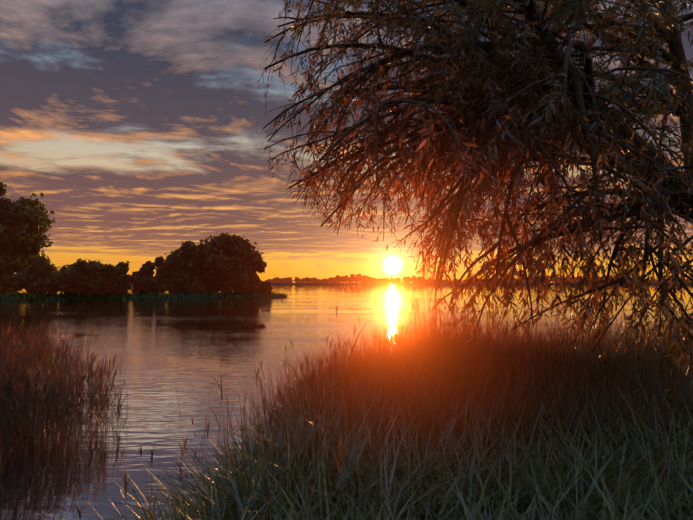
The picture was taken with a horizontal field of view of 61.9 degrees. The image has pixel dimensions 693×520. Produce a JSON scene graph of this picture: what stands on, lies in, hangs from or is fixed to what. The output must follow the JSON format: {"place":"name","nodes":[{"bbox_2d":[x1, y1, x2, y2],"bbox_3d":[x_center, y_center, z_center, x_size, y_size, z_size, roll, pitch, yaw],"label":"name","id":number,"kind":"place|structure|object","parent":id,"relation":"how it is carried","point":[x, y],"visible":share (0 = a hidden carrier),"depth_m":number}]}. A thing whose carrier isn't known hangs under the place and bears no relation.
{"place":"outdoors","nodes":[
{"label":"outdoors","id":0,"kind":"place"},
{"bbox_2d":[0,285,692,519],"bbox_3d":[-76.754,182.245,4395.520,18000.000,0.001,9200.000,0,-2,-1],"label":"lake water","id":1,"kind":"structure","parent":0,"point":[191,347],"depth_m":15.46},
{"bbox_2d":[0,282,692,519],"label":"reeds","id":2,"kind":"object","parent":1,"relation":"in","point":[18,372],"visible":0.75,"depth_m":7.04},
{"bbox_2d":[0,0,692,282],"label":"sky","id":3,"kind":"structure","parent":0,"point":[139,124]},
{"bbox_2d":[4,283,690,299],"bbox_3d":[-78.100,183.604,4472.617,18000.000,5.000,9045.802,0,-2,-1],"label":"terrain ground","id":4,"kind":"structure","parent":0,"point":[363,284],"depth_m":1396.53},
{"bbox_2d":[0,288,287,300],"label":"spit reed fringe","id":5,"kind":"object","parent":4,"relation":"on","point":[144,295],"visible":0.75,"depth_m":77.69},
{"bbox_2d":[80,297,692,519],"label":"bank grass","id":6,"kind":"structure","parent":4,"relation":"on","point":[567,433],"depth_m":3.37},
{"bbox_2d":[256,0,692,394],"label":"willow tree","id":7,"kind":"object","parent":4,"relation":"on","point":[564,132],"depth_m":3.82}
]}

